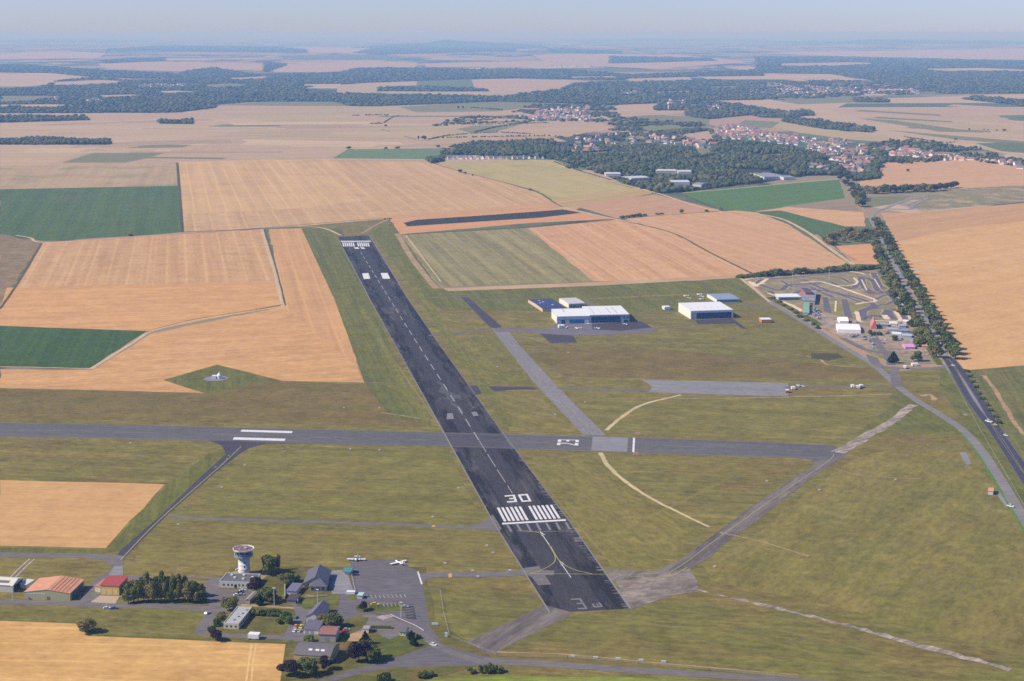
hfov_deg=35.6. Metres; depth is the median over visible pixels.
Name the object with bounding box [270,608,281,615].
bush
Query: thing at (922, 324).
tree
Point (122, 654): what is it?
path
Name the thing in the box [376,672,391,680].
bush
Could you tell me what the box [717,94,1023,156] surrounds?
field
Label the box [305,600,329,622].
workshop
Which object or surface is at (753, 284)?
kerb
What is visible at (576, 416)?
taxiway
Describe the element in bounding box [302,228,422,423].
grass
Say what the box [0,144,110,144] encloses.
woodland floor
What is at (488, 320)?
taxiway
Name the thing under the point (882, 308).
kerb
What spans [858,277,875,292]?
racetrack
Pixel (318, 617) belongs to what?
tree
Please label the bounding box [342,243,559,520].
marking
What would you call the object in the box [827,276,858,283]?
racetrack
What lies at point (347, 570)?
shelter
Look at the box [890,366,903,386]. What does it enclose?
road
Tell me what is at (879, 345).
road
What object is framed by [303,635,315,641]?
bush
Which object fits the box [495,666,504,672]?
bush
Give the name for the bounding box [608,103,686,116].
field
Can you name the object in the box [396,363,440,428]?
path
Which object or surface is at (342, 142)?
field
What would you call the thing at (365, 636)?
tree
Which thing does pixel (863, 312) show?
racetrack
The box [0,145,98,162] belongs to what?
field
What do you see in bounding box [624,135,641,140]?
buildings
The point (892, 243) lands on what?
tree
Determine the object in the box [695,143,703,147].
manor
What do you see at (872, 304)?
racetrack
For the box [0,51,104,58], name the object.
field
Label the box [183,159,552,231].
field
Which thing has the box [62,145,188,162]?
field
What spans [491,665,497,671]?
bush
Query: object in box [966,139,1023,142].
field
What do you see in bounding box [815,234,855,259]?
path
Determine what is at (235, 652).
path
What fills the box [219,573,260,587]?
office building
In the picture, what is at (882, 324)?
awning
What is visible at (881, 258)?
tree
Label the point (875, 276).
racetrack
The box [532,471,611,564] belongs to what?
path
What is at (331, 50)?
field
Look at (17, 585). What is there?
hangar door
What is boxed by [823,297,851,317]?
racetrack
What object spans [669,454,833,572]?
marking
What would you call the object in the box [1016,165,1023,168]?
house
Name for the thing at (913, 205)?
road
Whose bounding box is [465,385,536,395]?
taxiway
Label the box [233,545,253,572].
control tower
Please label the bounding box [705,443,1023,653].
grass
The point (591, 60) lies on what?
field
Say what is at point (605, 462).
path
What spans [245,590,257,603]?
shed
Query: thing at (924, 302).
tree
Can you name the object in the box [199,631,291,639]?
road
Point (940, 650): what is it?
path
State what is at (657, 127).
field
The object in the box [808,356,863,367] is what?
path
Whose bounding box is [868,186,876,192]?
tree
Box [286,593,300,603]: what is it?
carport
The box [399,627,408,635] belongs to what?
cottage
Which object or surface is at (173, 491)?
grass
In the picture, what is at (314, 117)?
field
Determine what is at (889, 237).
tree
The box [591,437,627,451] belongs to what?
pavement
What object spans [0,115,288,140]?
field
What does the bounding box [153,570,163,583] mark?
tree
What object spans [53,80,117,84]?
field
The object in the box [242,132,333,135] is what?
field
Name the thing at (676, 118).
field
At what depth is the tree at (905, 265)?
2244.96 m
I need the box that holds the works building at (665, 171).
[655,169,675,172]
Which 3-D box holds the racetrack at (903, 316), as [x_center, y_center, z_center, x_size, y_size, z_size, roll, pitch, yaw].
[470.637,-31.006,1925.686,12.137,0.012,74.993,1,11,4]
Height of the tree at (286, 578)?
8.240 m
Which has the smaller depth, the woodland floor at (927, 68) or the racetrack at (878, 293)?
the racetrack at (878, 293)
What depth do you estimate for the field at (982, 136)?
5229.62 m
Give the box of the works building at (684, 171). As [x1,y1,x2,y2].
[676,170,691,173]
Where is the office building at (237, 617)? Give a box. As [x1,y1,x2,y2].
[223,606,251,628]
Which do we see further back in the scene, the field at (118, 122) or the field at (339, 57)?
the field at (339, 57)
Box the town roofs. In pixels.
[53,65,960,171]
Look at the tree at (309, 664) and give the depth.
844.29 m
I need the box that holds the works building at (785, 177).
[780,175,793,179]
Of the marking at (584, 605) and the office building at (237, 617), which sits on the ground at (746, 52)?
the office building at (237, 617)
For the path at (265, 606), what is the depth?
947.78 m
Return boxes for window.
[779,298,799,299]
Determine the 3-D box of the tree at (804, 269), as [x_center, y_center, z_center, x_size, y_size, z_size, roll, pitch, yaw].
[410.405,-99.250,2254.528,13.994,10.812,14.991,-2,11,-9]
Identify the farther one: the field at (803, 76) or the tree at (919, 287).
the field at (803, 76)
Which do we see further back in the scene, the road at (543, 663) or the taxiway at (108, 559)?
the taxiway at (108, 559)
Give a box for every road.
[0,600,209,610]
[194,608,216,633]
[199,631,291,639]
[482,658,822,680]
[768,302,1023,526]
[784,386,895,387]
[840,338,895,352]
[866,355,889,368]
[869,197,948,357]
[869,335,894,364]
[887,198,929,209]
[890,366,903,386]
[899,365,945,368]
[943,358,1023,485]
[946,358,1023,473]
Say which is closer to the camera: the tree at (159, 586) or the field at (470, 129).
the tree at (159, 586)
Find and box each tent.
[837,317,848,322]
[870,318,876,328]
[902,344,914,348]
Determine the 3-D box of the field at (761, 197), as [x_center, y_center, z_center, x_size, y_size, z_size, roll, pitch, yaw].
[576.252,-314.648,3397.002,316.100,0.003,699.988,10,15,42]
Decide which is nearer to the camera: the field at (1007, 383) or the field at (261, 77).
the field at (1007, 383)
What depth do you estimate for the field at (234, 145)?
4610.12 m
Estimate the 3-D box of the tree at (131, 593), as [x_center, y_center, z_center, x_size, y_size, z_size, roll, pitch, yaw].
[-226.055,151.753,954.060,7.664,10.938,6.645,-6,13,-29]
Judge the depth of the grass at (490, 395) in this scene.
1710.60 m
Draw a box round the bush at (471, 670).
[466,667,476,673]
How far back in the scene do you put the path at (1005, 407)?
1454.87 m
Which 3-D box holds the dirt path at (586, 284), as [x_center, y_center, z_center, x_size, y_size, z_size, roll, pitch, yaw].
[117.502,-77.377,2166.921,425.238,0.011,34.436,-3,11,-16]
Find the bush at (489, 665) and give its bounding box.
[483,662,491,672]
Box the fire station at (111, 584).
[100,575,127,594]
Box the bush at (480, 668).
[478,665,487,672]
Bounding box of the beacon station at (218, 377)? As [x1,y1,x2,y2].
[204,373,227,380]
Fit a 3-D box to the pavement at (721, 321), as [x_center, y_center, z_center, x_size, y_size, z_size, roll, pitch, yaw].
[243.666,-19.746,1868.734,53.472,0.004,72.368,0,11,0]
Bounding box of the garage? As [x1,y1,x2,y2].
[303,620,323,633]
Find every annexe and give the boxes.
[20,579,33,588]
[95,579,104,591]
[286,583,302,594]
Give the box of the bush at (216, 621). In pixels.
[213,618,221,625]
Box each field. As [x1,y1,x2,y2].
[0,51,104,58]
[0,73,103,85]
[0,96,53,101]
[0,102,557,162]
[0,104,63,107]
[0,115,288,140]
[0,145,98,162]
[0,163,123,164]
[0,163,177,188]
[0,186,180,240]
[0,235,40,304]
[0,235,363,392]
[0,281,279,330]
[0,326,145,367]
[0,480,164,547]
[0,621,284,680]
[15,229,275,328]
[23,148,171,152]
[39,119,212,125]
[47,132,125,135]
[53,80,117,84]
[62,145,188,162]
[72,139,231,146]
[82,149,156,151]
[83,132,150,135]
[85,125,253,127]
[98,62,263,70]
[100,94,135,96]
[103,147,194,150]
[110,140,205,144]
[128,151,282,152]
[135,157,224,158]
[142,140,450,162]
[143,128,265,128]
[161,91,193,92]
[177,159,371,213]
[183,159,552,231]
[206,83,244,86]
[208,124,317,126]
[226,103,451,121]
[227,128,357,133]
[229,102,348,105]
[230,122,376,124]
[231,150,324,151]
[232,76,265,78]
[240,142,363,146]
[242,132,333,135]
[242,139,403,144]
[257,125,484,138]
[269,228,358,366]
[273,61,416,71]
[277,117,346,118]
[278,124,428,127]
[286,47,368,52]
[291,144,379,146]
[293,55,417,59]
[304,84,339,85]
[324,131,441,135]
[325,112,494,122]
[334,148,456,158]
[337,79,598,95]
[338,91,506,94]
[352,88,376,90]
[359,123,508,125]
[367,203,578,219]
[379,115,526,116]
[391,208,609,233]
[398,144,456,146]
[401,102,565,111]
[401,228,591,286]
[404,209,579,225]
[417,79,473,86]
[426,61,572,66]
[426,135,564,143]
[427,676,686,680]
[439,160,629,206]
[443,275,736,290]
[458,121,523,132]
[479,79,547,86]
[479,119,609,136]
[492,85,563,90]
[527,219,750,280]
[534,55,751,68]
[552,187,651,206]
[573,76,613,77]
[576,194,722,217]
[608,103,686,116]
[609,115,708,131]
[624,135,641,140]
[625,210,846,272]
[628,77,691,80]
[639,125,682,130]
[684,131,712,140]
[684,180,844,210]
[695,147,710,153]
[701,74,850,78]
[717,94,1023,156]
[739,120,778,127]
[756,207,865,225]
[757,210,845,237]
[771,48,1023,59]
[773,94,854,103]
[774,121,892,141]
[780,62,869,65]
[788,202,861,210]
[828,108,1023,120]
[836,244,878,263]
[840,103,1021,106]
[858,110,940,115]
[858,165,1023,188]
[860,121,1023,133]
[861,118,983,132]
[863,196,909,208]
[864,108,1001,117]
[873,117,971,123]
[874,117,951,121]
[879,149,1006,172]
[881,203,1023,241]
[884,113,1013,120]
[886,203,1023,369]
[891,130,1023,142]
[906,186,1023,210]
[907,126,990,132]
[922,115,1008,119]
[925,121,1012,127]
[929,68,1023,70]
[932,117,1023,123]
[949,104,1023,109]
[956,135,1009,137]
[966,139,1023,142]
[966,365,1023,459]
[976,106,1023,110]
[976,135,1023,138]
[976,143,1023,152]
[1000,115,1023,119]
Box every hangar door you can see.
[14,580,21,591]
[71,582,82,597]
[569,319,583,323]
[591,316,620,322]
[696,312,731,318]
[718,300,738,301]
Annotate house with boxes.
[1013,161,1021,164]
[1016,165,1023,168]
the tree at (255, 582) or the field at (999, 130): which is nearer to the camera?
the tree at (255, 582)
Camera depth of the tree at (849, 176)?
3667.18 m
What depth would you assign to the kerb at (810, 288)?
2123.76 m
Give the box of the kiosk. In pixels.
[357,592,364,598]
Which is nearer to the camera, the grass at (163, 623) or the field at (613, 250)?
the grass at (163, 623)
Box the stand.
[803,302,808,314]
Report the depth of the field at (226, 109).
6398.46 m
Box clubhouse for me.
[303,564,331,590]
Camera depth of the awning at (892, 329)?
1818.63 m
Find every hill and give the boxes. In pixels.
[0,39,139,41]
[351,40,549,47]
[564,39,778,40]
[743,39,1023,43]
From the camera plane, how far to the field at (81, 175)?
3803.94 m
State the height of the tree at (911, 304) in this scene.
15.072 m
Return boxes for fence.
[424,588,496,653]
[496,654,794,677]
[947,369,1022,501]
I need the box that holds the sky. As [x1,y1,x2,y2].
[0,0,1023,35]
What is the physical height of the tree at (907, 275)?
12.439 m
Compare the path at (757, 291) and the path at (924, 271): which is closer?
the path at (757, 291)
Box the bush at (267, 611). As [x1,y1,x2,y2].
[260,609,271,615]
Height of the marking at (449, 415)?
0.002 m
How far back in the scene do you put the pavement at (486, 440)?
1333.48 m
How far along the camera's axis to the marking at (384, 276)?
2238.05 m
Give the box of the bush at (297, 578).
[293,575,299,582]
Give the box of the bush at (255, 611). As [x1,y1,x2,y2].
[250,607,262,614]
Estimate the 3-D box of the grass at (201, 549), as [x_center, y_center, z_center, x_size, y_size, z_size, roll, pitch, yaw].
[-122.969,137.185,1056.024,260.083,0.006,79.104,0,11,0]
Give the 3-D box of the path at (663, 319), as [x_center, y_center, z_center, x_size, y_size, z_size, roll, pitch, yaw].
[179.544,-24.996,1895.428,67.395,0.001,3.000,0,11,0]
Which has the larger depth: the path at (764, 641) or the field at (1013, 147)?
the field at (1013, 147)
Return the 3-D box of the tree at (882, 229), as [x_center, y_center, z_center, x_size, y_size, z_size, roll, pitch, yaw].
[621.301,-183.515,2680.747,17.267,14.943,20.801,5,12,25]
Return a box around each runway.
[0,423,846,458]
[338,235,629,611]
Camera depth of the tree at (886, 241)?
2523.99 m
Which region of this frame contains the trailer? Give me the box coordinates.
[248,632,260,639]
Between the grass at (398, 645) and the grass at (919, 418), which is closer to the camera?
the grass at (398, 645)
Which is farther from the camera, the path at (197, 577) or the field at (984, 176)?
the field at (984, 176)
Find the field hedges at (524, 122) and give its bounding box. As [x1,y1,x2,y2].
[178,107,954,230]
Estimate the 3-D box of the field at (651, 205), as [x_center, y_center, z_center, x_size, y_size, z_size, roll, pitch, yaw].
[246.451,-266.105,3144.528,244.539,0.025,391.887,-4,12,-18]
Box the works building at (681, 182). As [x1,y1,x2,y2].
[670,180,689,184]
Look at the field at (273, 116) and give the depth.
6712.55 m
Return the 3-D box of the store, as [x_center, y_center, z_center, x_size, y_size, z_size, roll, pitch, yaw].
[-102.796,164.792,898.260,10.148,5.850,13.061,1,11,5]
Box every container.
[346,590,355,593]
[662,305,670,309]
[759,317,771,322]
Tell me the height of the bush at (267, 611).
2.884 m
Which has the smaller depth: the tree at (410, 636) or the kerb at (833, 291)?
the tree at (410, 636)
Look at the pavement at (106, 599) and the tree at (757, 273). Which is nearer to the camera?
the pavement at (106, 599)
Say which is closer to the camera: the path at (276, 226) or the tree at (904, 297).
the tree at (904, 297)
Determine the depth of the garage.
906.99 m
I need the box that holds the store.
[318,626,339,641]
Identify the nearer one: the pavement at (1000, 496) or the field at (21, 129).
the pavement at (1000, 496)
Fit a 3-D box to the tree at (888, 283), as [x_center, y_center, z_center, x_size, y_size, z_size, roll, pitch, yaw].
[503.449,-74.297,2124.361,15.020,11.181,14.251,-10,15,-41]
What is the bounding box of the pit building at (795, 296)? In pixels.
[775,293,800,299]
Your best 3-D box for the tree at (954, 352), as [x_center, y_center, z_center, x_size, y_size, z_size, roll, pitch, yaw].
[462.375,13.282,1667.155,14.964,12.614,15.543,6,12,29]
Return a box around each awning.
[879,322,888,326]
[886,327,897,331]
[889,322,897,325]
[898,324,905,327]
[898,329,907,332]
[901,333,911,337]
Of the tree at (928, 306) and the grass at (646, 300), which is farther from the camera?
the grass at (646, 300)
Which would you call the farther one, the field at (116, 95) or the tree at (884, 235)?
the field at (116, 95)
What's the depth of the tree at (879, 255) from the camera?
2367.26 m
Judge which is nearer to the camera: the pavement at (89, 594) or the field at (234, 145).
the pavement at (89, 594)
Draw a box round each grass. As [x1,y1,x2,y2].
[0,219,1023,680]
[0,381,425,426]
[0,441,224,483]
[0,452,225,553]
[0,580,212,639]
[133,530,519,566]
[164,365,280,393]
[183,449,482,520]
[215,566,490,680]
[286,595,339,608]
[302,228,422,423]
[348,593,355,599]
[356,603,403,611]
[371,222,761,311]
[373,631,427,656]
[392,256,517,426]
[453,335,531,382]
[496,393,574,431]
[528,345,884,378]
[532,456,708,566]
[569,397,894,440]
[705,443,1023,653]
[761,285,792,290]
[766,297,822,325]
[811,353,843,359]
[816,274,888,291]
[820,301,895,316]
[860,390,978,431]
[926,348,942,364]
[939,357,1023,507]
[962,434,1023,530]
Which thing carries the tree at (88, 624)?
on the grass at (163, 623)
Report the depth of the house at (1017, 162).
4095.66 m
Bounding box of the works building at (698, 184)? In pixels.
[692,182,707,186]
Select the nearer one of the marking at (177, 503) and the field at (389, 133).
the marking at (177, 503)
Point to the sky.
(17, 17)
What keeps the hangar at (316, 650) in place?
on the ground at (746, 52)
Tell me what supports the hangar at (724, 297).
on the ground at (746, 52)
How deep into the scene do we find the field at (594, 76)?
12342.99 m
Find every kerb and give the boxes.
[748,282,758,286]
[754,271,881,291]
[779,281,835,296]
[783,301,801,310]
[790,289,876,319]
[800,281,877,303]
[802,279,861,302]
[833,278,858,285]
[854,311,861,321]
[867,293,897,316]
[870,294,897,307]
[875,311,901,321]
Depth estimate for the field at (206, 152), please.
4531.90 m
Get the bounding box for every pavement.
[76,568,141,601]
[91,596,119,602]
[109,566,122,574]
[204,577,252,613]
[282,604,316,641]
[321,559,500,680]
[328,570,352,593]
[348,630,363,640]
[351,618,399,638]
[404,604,416,619]
[442,433,509,447]
[468,605,572,652]
[496,321,656,339]
[517,566,550,584]
[541,334,576,342]
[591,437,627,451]
[592,321,650,330]
[615,569,698,608]
[643,380,788,395]
[695,318,745,328]
[746,270,942,364]
[801,305,941,355]
[945,365,985,415]
[959,452,970,464]
[995,492,1009,506]
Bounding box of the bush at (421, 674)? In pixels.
[417,671,425,677]
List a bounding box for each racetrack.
[756,271,883,291]
[780,281,833,296]
[791,289,876,319]
[801,279,860,302]
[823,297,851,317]
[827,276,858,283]
[855,316,911,325]
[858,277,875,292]
[861,292,902,318]
[864,287,891,293]
[871,273,885,287]
[871,294,896,308]
[884,310,896,318]
[894,309,908,319]
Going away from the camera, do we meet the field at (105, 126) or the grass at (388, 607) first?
the grass at (388, 607)
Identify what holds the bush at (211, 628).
on the ground at (746, 52)
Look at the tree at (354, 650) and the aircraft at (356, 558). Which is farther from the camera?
the aircraft at (356, 558)
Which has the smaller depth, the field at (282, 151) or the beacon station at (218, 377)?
the beacon station at (218, 377)
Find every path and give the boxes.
[0,243,42,308]
[0,366,90,368]
[5,677,114,680]
[7,404,404,416]
[10,559,33,576]
[12,559,32,576]
[15,226,340,242]
[35,653,193,654]
[52,403,415,415]
[91,306,283,368]
[138,576,212,581]
[152,304,282,329]
[176,163,183,231]
[187,219,367,231]
[197,651,267,656]
[231,571,268,579]
[240,604,293,608]
[245,644,251,680]
[250,644,256,680]
[260,229,284,305]
[263,229,285,304]
[291,604,316,641]
[362,219,388,233]
[381,412,435,421]
[395,233,438,288]
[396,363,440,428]
[397,365,440,429]
[406,235,440,280]
[414,219,607,233]
[434,163,750,272]
[497,651,797,674]
[531,469,611,562]
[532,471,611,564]
[533,160,854,264]
[561,207,638,222]
[598,452,709,526]
[605,395,679,429]
[620,462,761,532]
[621,621,886,674]
[622,460,762,530]
[623,620,885,672]
[635,319,691,319]
[656,324,708,327]
[685,179,830,192]
[698,589,1011,671]
[719,532,808,555]
[727,621,920,665]
[728,620,921,664]
[739,278,770,301]
[789,394,878,396]
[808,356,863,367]
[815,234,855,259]
[831,404,917,453]
[833,468,913,478]
[849,179,873,214]
[912,270,939,271]
[919,394,936,399]
[983,375,1023,435]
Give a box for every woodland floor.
[0,120,76,122]
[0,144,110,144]
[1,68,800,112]
[524,147,872,193]
[532,72,759,79]
[687,105,798,118]
[771,56,1023,93]
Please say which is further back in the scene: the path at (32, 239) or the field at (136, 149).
the field at (136, 149)
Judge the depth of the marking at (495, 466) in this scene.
1255.04 m
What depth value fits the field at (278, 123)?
5974.58 m
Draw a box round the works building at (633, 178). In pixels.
[621,176,649,180]
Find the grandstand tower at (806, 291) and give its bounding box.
[801,288,812,294]
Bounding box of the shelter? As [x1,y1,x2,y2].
[342,567,353,574]
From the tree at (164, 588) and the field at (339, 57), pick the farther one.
the field at (339, 57)
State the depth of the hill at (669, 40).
63903.02 m
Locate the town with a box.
[52,65,958,172]
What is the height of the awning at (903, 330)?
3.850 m
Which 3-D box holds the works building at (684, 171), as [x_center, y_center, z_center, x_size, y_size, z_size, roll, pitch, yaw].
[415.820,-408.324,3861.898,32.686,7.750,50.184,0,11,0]
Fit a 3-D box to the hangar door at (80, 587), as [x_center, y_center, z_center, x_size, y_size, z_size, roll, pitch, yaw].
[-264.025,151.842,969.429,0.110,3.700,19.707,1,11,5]
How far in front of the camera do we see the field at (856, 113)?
6713.31 m
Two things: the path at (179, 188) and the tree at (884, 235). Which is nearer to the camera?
the tree at (884, 235)
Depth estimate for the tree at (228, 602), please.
939.70 m
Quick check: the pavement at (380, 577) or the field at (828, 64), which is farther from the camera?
the field at (828, 64)
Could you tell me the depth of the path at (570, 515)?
1131.36 m
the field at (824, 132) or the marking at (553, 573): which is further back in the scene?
the field at (824, 132)
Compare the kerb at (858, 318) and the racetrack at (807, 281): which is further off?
the racetrack at (807, 281)
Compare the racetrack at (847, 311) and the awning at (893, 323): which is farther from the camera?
the racetrack at (847, 311)
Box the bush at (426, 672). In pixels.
[423,670,430,676]
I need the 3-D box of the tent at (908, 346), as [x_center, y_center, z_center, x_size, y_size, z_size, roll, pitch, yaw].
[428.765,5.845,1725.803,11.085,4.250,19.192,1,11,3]
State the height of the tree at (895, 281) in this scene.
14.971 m
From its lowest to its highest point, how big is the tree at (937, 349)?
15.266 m
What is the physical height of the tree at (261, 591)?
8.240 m
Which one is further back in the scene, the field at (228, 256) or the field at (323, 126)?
the field at (323, 126)
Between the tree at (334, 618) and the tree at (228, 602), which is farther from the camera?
the tree at (228, 602)
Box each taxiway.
[0,552,123,565]
[113,554,123,566]
[118,441,289,557]
[168,515,473,528]
[408,296,531,299]
[416,570,553,576]
[417,573,433,584]
[429,330,495,335]
[461,297,501,327]
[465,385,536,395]
[471,515,501,530]
[491,328,605,435]
[557,387,648,390]
[606,454,845,580]
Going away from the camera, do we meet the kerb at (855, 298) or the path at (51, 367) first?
the path at (51, 367)
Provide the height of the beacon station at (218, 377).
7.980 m
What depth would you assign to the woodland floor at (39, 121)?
6109.92 m
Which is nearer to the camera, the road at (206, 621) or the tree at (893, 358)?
the road at (206, 621)
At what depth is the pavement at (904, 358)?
2059.83 m
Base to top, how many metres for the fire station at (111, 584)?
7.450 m
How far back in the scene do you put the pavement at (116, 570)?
1009.42 m
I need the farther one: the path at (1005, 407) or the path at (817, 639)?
the path at (1005, 407)
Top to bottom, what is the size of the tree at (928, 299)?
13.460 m
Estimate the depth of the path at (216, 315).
1925.77 m
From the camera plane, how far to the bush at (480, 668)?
848.08 m
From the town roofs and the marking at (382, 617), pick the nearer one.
the marking at (382, 617)
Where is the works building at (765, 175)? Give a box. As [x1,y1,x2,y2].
[750,172,782,178]
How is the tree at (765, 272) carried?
on the ground at (746, 52)
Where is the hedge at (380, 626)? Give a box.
[370,625,390,628]
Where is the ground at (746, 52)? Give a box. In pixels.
[0,36,1023,390]
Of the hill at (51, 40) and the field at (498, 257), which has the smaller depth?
the field at (498, 257)
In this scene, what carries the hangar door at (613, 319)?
in the hangar at (607, 314)
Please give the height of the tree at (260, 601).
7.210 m
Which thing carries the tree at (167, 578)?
on the ground at (746, 52)
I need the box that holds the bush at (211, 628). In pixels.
[207,625,215,630]
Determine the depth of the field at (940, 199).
3297.75 m
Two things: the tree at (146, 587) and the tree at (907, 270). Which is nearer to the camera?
the tree at (146, 587)
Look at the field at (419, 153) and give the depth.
4495.56 m
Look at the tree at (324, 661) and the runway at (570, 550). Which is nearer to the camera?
the tree at (324, 661)
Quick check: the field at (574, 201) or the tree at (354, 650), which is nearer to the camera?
the tree at (354, 650)
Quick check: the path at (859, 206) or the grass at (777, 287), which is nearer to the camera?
the grass at (777, 287)
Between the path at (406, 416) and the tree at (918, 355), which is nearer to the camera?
the path at (406, 416)
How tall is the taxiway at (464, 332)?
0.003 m
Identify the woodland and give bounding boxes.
[0,45,1023,129]
[0,126,1023,192]
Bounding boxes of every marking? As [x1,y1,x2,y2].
[20,429,410,439]
[26,423,437,432]
[120,446,240,559]
[233,430,291,440]
[337,237,550,612]
[341,241,565,523]
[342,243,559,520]
[354,247,389,278]
[361,253,478,439]
[366,594,405,606]
[369,235,630,607]
[377,615,393,619]
[447,412,478,418]
[479,441,511,491]
[505,494,530,501]
[507,522,569,531]
[508,434,819,444]
[529,573,655,573]
[532,544,555,572]
[557,439,578,444]
[571,598,602,608]
[621,568,685,577]
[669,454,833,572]
[942,358,1022,483]
[949,360,1022,471]
[950,360,1023,471]
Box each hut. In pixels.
[362,625,370,632]
[988,487,993,494]
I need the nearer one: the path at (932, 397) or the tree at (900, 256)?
the path at (932, 397)
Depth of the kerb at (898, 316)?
1900.77 m
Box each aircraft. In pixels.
[347,557,365,560]
[390,560,406,563]
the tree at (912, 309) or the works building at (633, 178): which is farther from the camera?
the works building at (633, 178)
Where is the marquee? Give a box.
[836,323,860,332]
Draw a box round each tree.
[77,618,96,631]
[122,589,131,602]
[123,582,133,591]
[129,586,137,601]
[131,584,143,602]
[138,577,143,584]
[142,571,151,585]
[143,584,149,601]
[146,581,156,602]
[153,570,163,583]
[157,582,166,601]
[160,582,167,601]
[164,576,169,585]
[165,587,175,601]
[167,576,176,601]
[174,580,181,601]
[175,573,183,589]
[181,581,192,602]
[189,581,196,601]
[192,590,201,602]
[195,588,207,601]
[197,583,205,592]
[209,629,221,640]
[215,611,226,618]
[220,596,238,609]
[247,576,264,589]
[255,586,270,599]
[256,594,264,605]
[259,587,277,601]
[261,554,277,573]
[276,554,280,569]
[276,573,296,584]
[276,659,299,675]
[279,611,292,623]
[297,657,319,674]
[315,613,328,625]
[318,655,331,669]
[323,612,343,625]
[346,640,370,661]
[358,601,367,608]
[359,630,369,641]
[360,638,373,658]
[366,644,381,660]
[407,629,414,639]
[409,636,418,645]
[753,272,762,275]
[760,271,769,275]
[774,268,782,275]
[793,268,801,272]
[801,267,807,273]
[837,173,844,179]
[845,174,853,178]
[846,226,852,231]
[851,235,859,239]
[854,198,862,204]
[859,199,865,204]
[861,186,869,191]
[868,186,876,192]
[874,221,884,225]
[874,253,885,257]
[876,185,883,193]
[876,249,884,253]
[877,227,886,232]
[877,256,887,261]
[880,233,890,237]
[882,235,893,239]
[882,262,890,268]
[883,238,893,245]
[883,266,891,270]
[885,281,892,287]
[886,186,893,191]
[886,242,897,247]
[886,244,897,250]
[887,351,899,362]
[888,272,898,277]
[890,275,900,282]
[890,291,898,297]
[891,251,901,258]
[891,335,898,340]
[892,279,901,287]
[893,254,904,260]
[893,298,903,305]
[894,257,906,264]
[894,284,904,288]
[898,291,910,297]
[898,307,908,313]
[900,263,909,271]
[901,295,912,301]
[902,297,916,304]
[903,268,912,274]
[904,273,914,278]
[905,302,914,309]
[906,276,919,280]
[906,279,919,285]
[906,319,913,325]
[907,307,916,314]
[909,282,922,289]
[910,351,922,359]
[912,314,923,320]
[912,329,923,335]
[912,338,925,345]
[913,184,921,190]
[913,286,927,290]
[913,289,927,297]
[914,319,922,326]
[917,294,927,300]
[918,297,930,304]
[918,322,929,327]
[920,326,931,334]
[921,300,934,309]
[922,303,936,312]
[922,330,934,336]
[924,185,932,191]
[924,335,937,342]
[925,308,938,315]
[926,311,941,318]
[926,339,939,349]
[928,316,944,324]
[929,344,944,356]
[930,320,947,329]
[934,328,948,334]
[938,331,953,339]
[941,338,959,343]
[943,341,959,351]
[948,347,961,358]
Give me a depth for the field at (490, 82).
10867.02 m
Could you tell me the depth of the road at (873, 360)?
1648.26 m
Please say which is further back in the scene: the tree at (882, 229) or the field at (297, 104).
the field at (297, 104)
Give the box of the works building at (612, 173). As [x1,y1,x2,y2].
[604,172,620,175]
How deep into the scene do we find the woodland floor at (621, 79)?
12071.71 m
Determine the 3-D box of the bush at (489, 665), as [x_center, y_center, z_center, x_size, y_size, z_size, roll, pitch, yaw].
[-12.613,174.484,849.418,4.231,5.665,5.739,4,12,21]
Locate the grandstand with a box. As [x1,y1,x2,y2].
[801,290,815,304]
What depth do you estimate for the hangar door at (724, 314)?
1901.22 m
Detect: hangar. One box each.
[0,576,22,592]
[24,576,84,600]
[293,641,338,662]
[528,299,565,311]
[551,308,588,323]
[559,298,584,307]
[582,305,628,322]
[678,302,732,318]
[707,293,739,302]
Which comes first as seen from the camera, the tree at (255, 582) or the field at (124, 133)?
the tree at (255, 582)
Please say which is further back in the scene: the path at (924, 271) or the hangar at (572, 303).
the path at (924, 271)
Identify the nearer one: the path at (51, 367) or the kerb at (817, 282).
the path at (51, 367)

